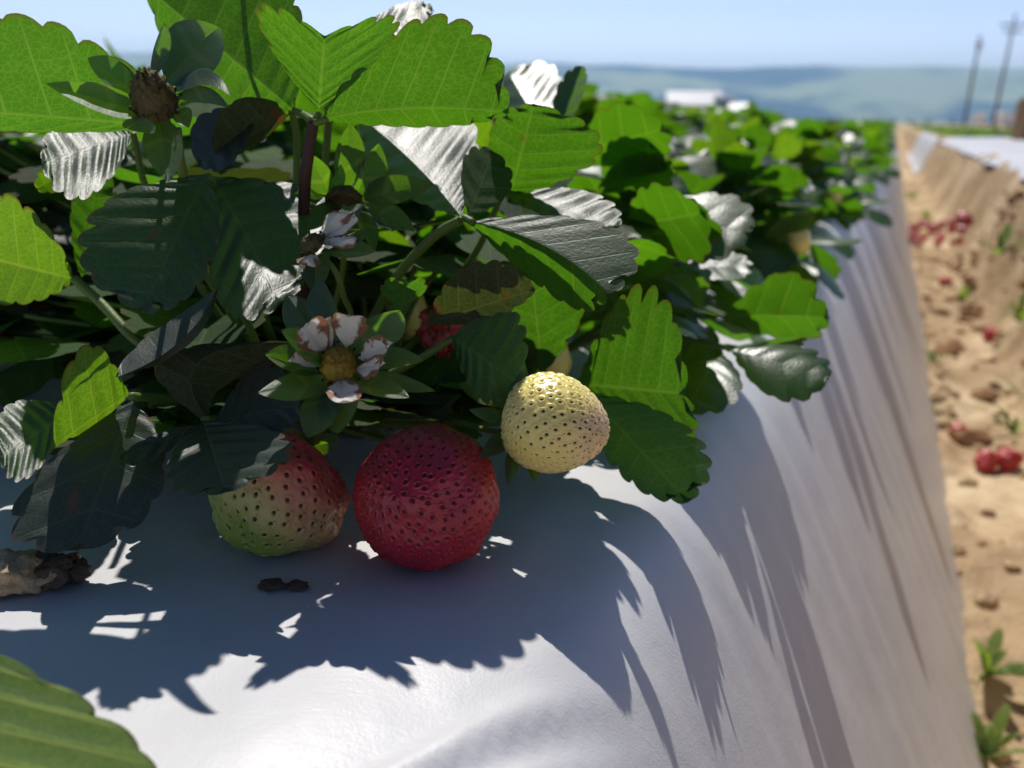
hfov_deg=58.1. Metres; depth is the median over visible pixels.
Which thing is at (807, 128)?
strawberry plant
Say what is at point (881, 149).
strawberry plant
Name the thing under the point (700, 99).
barn
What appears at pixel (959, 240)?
strawberry
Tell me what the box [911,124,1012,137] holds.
crop rows
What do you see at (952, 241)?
strawberry
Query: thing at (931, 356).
weed
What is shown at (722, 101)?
shed
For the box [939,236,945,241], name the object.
strawberry
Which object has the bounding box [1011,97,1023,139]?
wooden stake
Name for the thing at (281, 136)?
strawberry plant
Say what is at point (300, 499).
strawberry
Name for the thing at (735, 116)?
strawberry plant
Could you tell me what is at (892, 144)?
strawberry plant
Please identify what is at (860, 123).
strawberry plant
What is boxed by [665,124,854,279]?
strawberry plant
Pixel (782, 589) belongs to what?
plastic mulch
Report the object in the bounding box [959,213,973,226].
strawberry
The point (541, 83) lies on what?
strawberry plant
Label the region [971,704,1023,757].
weed
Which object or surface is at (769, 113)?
strawberry plant
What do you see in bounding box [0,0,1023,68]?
sky
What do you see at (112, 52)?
strawberry plant
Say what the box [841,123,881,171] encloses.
strawberry plant
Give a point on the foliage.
(891, 124)
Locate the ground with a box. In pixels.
[894,123,1023,767]
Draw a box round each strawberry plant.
[0,0,711,552]
[0,132,133,330]
[0,655,156,767]
[26,36,182,152]
[132,89,365,203]
[349,101,831,414]
[501,61,586,116]
[574,92,680,170]
[579,116,861,299]
[585,83,695,154]
[597,98,703,143]
[665,107,699,128]
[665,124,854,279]
[670,106,726,132]
[700,279,741,317]
[701,104,760,125]
[701,111,744,126]
[701,111,750,121]
[716,99,781,129]
[729,116,876,205]
[740,107,776,126]
[767,110,787,121]
[768,120,889,184]
[774,130,875,192]
[788,135,893,230]
[795,119,901,180]
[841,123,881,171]
[854,124,898,162]
[858,122,895,143]
[859,127,869,132]
[860,124,896,146]
[861,125,894,154]
[862,119,893,138]
[871,122,897,139]
[873,125,896,155]
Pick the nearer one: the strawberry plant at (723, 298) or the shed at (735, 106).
the strawberry plant at (723, 298)
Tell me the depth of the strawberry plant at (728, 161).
0.61 m
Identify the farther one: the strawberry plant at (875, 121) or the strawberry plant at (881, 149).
the strawberry plant at (875, 121)
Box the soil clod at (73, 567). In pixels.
[33,550,91,589]
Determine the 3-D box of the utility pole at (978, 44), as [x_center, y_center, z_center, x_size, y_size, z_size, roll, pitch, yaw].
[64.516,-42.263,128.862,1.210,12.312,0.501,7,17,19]
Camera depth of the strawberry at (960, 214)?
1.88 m
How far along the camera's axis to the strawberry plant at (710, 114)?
2.17 m
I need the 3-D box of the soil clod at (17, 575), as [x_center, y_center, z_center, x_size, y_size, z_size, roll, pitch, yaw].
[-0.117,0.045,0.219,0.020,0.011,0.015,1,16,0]
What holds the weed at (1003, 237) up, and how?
on the ground
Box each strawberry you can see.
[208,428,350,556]
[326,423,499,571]
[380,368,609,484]
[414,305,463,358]
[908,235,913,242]
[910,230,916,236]
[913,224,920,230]
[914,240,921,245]
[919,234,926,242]
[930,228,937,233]
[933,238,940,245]
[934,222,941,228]
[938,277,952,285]
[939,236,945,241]
[948,218,956,226]
[948,422,966,436]
[949,238,954,244]
[950,225,956,231]
[955,211,966,225]
[955,237,963,244]
[956,225,966,234]
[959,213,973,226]
[973,449,998,472]
[982,327,999,341]
[995,447,1023,471]
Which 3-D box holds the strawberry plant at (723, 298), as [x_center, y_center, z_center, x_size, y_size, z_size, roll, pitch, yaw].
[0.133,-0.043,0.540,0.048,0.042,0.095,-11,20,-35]
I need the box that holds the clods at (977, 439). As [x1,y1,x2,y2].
[908,190,1023,762]
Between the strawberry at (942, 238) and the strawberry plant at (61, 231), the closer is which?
the strawberry plant at (61, 231)
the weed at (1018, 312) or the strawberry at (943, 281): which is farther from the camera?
the strawberry at (943, 281)
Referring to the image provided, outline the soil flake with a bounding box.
[257,578,308,591]
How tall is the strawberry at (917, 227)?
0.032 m
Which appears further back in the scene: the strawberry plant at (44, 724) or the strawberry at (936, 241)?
the strawberry at (936, 241)
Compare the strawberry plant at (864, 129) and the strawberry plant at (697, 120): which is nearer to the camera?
the strawberry plant at (697, 120)
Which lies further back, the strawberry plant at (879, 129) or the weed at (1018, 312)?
the strawberry plant at (879, 129)
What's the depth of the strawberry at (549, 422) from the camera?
0.22 m
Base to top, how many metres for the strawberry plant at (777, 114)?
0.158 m
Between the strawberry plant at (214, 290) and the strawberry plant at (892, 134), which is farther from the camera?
the strawberry plant at (892, 134)
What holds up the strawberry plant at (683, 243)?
on the plastic mulch at (782, 589)
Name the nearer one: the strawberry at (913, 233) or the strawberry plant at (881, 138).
the strawberry plant at (881, 138)
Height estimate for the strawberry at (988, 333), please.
0.038 m
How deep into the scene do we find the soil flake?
0.22 m
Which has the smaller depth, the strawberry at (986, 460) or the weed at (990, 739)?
the weed at (990, 739)
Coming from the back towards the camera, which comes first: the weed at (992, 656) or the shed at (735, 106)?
the shed at (735, 106)
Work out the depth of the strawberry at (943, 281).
2.58 m
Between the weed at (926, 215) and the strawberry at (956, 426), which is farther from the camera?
the weed at (926, 215)
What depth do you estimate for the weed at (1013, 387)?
1.54 m
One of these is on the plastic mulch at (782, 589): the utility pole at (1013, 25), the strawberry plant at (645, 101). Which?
the strawberry plant at (645, 101)
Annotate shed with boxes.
[713,95,737,107]
[728,103,747,110]
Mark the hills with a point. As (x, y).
(934, 94)
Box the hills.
[108,53,1023,124]
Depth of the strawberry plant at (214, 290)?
0.25 m
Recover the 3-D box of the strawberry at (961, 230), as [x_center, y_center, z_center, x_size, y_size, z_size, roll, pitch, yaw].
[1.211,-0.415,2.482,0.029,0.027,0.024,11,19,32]
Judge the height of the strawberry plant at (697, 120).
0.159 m
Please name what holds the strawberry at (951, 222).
on the ground
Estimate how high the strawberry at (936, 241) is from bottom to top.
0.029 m
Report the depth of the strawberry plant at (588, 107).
1.20 m
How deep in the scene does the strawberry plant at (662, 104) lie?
1.62 m
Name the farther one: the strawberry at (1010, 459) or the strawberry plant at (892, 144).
the strawberry plant at (892, 144)
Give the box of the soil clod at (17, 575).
[0,548,56,596]
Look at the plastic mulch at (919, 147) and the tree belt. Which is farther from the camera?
the tree belt
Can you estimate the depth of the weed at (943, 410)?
1.43 m
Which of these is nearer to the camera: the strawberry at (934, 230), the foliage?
the strawberry at (934, 230)
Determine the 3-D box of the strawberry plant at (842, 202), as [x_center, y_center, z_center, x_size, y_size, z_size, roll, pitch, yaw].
[0.283,-0.216,0.990,0.242,0.103,0.218,6,17,18]
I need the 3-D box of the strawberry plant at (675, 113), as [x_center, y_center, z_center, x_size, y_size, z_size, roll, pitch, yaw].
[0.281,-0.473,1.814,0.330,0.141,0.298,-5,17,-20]
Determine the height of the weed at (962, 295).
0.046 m
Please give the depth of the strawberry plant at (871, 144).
1.68 m
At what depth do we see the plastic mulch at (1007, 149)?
4.60 m
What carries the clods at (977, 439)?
on the ground
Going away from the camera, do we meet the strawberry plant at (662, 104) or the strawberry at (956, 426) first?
the strawberry at (956, 426)
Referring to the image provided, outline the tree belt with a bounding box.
[795,118,989,124]
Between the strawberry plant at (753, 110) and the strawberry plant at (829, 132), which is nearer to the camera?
the strawberry plant at (829, 132)
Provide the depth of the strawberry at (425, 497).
0.22 m
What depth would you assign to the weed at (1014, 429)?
1.34 m
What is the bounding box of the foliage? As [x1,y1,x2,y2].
[782,116,898,130]
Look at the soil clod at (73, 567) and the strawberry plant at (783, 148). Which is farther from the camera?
the strawberry plant at (783, 148)
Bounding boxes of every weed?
[904,190,920,197]
[920,209,934,218]
[923,346,948,361]
[932,406,951,422]
[954,285,975,301]
[968,221,1023,255]
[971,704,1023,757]
[973,628,1023,681]
[990,407,1023,434]
[997,292,1023,321]
[1004,379,1023,398]
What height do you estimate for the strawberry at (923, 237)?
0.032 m
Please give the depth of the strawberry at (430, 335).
0.30 m
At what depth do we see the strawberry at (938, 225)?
3.92 m
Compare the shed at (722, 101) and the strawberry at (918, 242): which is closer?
the strawberry at (918, 242)
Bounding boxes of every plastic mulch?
[0,129,983,767]
[907,132,942,172]
[939,137,1023,178]
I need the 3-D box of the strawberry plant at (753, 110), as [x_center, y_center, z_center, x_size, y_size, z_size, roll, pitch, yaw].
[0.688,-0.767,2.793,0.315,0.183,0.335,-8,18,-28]
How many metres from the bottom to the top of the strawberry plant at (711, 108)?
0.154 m
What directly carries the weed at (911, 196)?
on the ground
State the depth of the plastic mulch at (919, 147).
9.80 m
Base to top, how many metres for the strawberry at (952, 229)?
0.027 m
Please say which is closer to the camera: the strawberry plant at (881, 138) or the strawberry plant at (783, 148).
the strawberry plant at (783, 148)
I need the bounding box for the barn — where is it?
[666,91,721,110]
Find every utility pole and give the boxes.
[962,35,983,125]
[991,13,1023,126]
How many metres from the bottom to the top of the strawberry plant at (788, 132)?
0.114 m
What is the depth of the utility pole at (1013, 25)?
126.52 m

